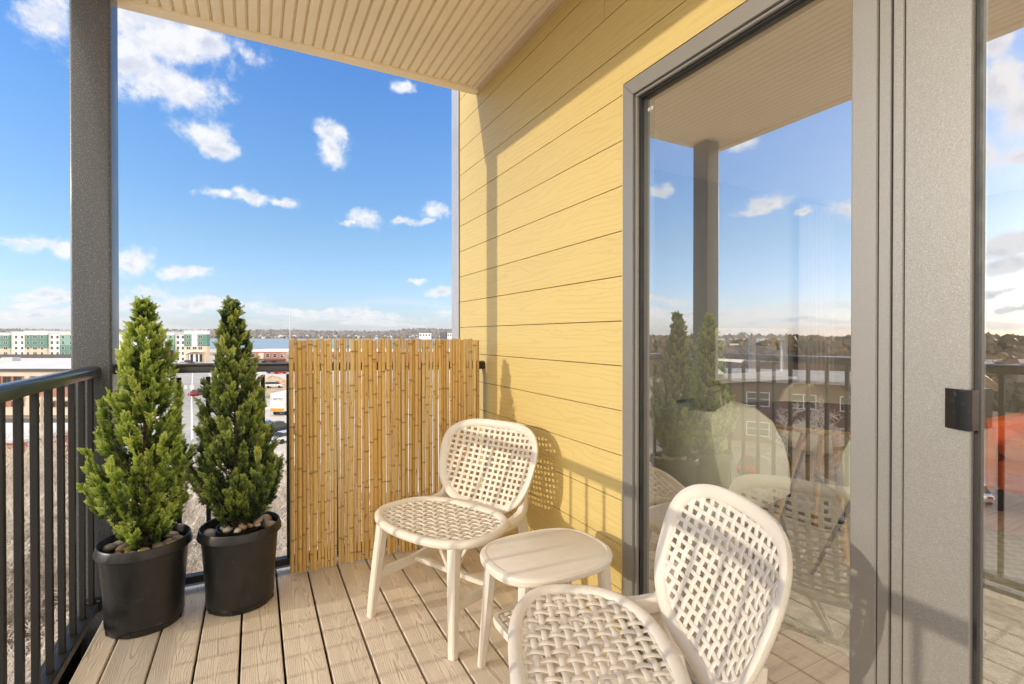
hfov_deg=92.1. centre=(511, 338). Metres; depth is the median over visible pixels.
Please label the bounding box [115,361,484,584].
end railing
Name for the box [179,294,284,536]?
potted conifer
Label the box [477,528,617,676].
side table
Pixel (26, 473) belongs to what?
bare tree
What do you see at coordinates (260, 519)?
river stone
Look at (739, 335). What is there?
hills
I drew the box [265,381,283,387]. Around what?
parked van
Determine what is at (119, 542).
river stone
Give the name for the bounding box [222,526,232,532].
river stone
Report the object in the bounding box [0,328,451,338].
wood
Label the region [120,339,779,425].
ground
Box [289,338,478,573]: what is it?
bamboo screen
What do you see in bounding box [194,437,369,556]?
bare tree
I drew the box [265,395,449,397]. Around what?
grass verge
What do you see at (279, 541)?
bare tree
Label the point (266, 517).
river stone
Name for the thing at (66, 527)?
bare tree
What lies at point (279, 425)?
parked car
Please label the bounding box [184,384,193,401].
street sign
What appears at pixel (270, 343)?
lake
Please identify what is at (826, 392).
shell chair
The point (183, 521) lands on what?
bare tree
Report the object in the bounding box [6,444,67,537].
bare tree
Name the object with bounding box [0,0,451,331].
sky
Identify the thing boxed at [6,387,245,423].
field
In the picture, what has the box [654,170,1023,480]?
room wall
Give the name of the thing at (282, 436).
parked car
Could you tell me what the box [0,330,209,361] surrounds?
apartment block
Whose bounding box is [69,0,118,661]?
balcony post
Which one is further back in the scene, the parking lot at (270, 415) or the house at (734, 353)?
the house at (734, 353)
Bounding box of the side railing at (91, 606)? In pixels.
[0,366,102,683]
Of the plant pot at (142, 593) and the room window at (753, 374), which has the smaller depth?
the plant pot at (142, 593)
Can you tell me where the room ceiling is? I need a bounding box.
[655,0,1023,209]
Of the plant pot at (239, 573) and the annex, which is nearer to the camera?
the plant pot at (239, 573)
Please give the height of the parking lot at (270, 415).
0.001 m
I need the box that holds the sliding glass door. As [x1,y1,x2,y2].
[622,0,987,683]
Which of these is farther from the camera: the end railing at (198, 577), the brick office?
the brick office
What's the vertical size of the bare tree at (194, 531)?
9.629 m
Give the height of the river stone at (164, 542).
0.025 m
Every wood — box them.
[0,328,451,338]
[718,337,779,349]
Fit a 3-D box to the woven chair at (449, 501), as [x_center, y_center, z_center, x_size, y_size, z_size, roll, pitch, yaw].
[-0.238,0.798,2.209,0.622,0.784,0.627,0,0,36]
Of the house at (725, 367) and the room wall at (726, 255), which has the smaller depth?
the room wall at (726, 255)
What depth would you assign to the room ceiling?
3.02 m
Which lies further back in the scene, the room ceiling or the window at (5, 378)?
the window at (5, 378)
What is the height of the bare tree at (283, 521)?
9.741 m
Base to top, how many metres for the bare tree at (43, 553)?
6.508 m
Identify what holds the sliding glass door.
attached to the siding wall at (537, 216)
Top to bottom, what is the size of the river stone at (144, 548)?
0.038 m
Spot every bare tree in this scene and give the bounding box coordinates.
[6,420,67,595]
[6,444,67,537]
[6,453,67,541]
[6,481,68,650]
[6,517,68,652]
[6,529,26,605]
[7,524,67,611]
[7,569,191,682]
[7,586,29,668]
[7,625,57,683]
[25,491,135,563]
[40,464,222,586]
[166,491,200,522]
[182,450,284,549]
[186,545,202,573]
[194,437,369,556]
[276,474,369,555]
[276,509,344,556]
[281,349,288,360]
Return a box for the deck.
[69,533,639,683]
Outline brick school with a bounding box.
[0,354,119,414]
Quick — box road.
[153,362,233,554]
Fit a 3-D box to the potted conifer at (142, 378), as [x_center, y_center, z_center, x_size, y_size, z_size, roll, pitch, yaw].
[-1.547,0.351,2.056,0.417,1.073,0.391,0,0,-27]
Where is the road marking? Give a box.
[191,373,195,560]
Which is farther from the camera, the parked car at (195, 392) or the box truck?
the parked car at (195, 392)
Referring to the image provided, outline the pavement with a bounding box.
[125,362,284,497]
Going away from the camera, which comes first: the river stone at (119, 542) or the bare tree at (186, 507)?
the river stone at (119, 542)
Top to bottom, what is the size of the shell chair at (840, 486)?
0.858 m
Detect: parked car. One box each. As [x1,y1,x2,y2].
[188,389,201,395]
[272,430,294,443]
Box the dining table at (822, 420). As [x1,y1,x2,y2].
[743,401,850,566]
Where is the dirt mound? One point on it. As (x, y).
(272, 378)
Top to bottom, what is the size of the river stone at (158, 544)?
0.033 m
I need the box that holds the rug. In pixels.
[654,478,1023,683]
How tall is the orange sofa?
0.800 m
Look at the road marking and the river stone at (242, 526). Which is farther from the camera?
the road marking
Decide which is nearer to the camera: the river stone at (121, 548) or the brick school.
the river stone at (121, 548)
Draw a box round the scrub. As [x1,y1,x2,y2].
[7,483,361,683]
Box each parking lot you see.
[7,446,432,676]
[256,370,449,382]
[260,399,449,492]
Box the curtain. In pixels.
[798,202,833,455]
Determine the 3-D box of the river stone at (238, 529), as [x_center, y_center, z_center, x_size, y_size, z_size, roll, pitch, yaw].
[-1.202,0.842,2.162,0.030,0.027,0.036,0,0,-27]
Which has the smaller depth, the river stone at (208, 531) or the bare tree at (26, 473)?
the river stone at (208, 531)
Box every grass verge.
[225,384,449,394]
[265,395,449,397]
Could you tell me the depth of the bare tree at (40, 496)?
26.56 m
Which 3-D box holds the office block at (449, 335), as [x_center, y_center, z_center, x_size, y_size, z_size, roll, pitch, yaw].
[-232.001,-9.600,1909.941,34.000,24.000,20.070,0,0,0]
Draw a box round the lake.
[210,339,769,348]
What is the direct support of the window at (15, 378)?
in the brick school
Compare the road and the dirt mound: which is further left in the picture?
the road
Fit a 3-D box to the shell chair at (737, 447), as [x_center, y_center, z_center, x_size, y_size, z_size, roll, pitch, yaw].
[0.927,0.715,2.204,0.567,0.918,0.574,0,0,35]
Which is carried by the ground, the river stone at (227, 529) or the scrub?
the scrub
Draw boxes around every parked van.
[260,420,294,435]
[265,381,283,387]
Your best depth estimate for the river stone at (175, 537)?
2.13 m
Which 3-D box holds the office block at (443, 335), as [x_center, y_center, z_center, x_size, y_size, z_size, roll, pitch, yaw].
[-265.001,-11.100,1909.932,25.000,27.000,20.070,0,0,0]
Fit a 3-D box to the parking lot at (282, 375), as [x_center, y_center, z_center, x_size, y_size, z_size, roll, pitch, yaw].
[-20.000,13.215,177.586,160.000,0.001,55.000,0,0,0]
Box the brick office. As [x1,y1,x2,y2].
[250,349,449,362]
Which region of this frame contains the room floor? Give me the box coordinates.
[654,453,1023,683]
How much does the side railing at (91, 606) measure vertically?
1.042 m
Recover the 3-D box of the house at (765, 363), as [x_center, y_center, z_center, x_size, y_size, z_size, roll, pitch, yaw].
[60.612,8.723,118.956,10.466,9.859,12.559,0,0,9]
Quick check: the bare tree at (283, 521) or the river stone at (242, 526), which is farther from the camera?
the bare tree at (283, 521)
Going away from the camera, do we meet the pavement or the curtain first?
the curtain
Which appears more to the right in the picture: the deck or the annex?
the deck
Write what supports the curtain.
on the room floor
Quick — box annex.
[6,418,67,483]
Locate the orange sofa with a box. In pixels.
[985,412,1023,510]
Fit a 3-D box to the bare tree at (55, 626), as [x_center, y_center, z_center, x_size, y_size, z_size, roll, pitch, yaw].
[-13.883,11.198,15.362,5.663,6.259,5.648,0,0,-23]
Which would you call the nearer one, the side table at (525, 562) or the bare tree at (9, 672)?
the side table at (525, 562)
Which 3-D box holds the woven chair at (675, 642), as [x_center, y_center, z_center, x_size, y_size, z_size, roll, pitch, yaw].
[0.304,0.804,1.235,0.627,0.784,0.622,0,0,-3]
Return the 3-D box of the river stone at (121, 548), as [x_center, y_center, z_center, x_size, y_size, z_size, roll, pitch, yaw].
[-1.617,0.872,2.053,0.039,0.033,0.061,0,0,7]
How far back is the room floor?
1.95 m
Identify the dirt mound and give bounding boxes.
[260,376,285,384]
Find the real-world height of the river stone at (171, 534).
0.031 m
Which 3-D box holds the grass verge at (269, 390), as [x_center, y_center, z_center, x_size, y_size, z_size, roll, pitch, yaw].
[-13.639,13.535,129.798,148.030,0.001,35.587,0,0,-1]
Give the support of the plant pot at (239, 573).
on the deck
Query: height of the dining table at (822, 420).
0.740 m
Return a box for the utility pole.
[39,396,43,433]
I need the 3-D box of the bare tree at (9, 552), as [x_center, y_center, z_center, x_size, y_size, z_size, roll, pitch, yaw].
[-18.826,9.768,18.179,7.142,9.120,5.473,0,0,22]
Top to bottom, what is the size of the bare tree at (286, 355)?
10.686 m
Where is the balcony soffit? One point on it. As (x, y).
(473, 47)
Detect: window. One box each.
[3,376,10,382]
[13,376,21,380]
[714,328,796,383]
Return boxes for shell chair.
[654,398,789,641]
[696,385,791,539]
[777,381,850,513]
[810,438,986,634]
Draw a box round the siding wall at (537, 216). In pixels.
[452,0,747,647]
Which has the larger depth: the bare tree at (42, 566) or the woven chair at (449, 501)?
the bare tree at (42, 566)
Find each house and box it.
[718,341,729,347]
[718,345,748,362]
[718,361,747,373]
[742,354,779,371]
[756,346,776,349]
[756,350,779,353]
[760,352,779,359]
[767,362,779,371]
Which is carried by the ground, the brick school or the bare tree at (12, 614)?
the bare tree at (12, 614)
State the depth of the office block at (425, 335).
1899.98 m
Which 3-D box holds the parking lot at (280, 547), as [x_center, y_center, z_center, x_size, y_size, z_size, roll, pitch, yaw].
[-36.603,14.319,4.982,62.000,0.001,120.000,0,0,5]
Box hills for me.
[1,329,779,338]
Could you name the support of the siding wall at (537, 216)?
attached to the room wall at (726, 255)
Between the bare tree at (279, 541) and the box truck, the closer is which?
the bare tree at (279, 541)
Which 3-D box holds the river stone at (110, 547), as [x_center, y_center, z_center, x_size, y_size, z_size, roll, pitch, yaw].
[-1.672,0.869,2.051,0.051,0.033,0.050,0,0,-27]
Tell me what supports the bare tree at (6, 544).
on the ground
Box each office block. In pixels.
[419,333,431,338]
[440,332,446,338]
[447,333,451,338]
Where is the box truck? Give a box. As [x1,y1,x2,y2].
[270,390,294,414]
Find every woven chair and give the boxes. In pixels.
[367,419,537,660]
[508,484,792,683]
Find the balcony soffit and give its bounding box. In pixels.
[116,0,563,94]
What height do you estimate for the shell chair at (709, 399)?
0.858 m
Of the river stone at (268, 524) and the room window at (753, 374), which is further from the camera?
the room window at (753, 374)
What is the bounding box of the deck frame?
[30,543,398,683]
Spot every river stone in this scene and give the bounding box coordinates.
[102,543,117,551]
[114,540,124,545]
[115,543,130,552]
[137,547,150,551]
[152,542,163,548]
[162,538,171,544]
[164,531,178,538]
[172,535,183,540]
[203,529,215,534]
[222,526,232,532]
[234,527,241,532]
[238,522,246,530]
[253,517,262,523]
[260,514,271,523]
[263,520,275,527]
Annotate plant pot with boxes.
[93,523,192,639]
[196,511,281,616]
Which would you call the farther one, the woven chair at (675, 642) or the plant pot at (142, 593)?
the plant pot at (142, 593)
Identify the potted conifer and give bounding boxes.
[76,295,198,550]
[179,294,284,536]

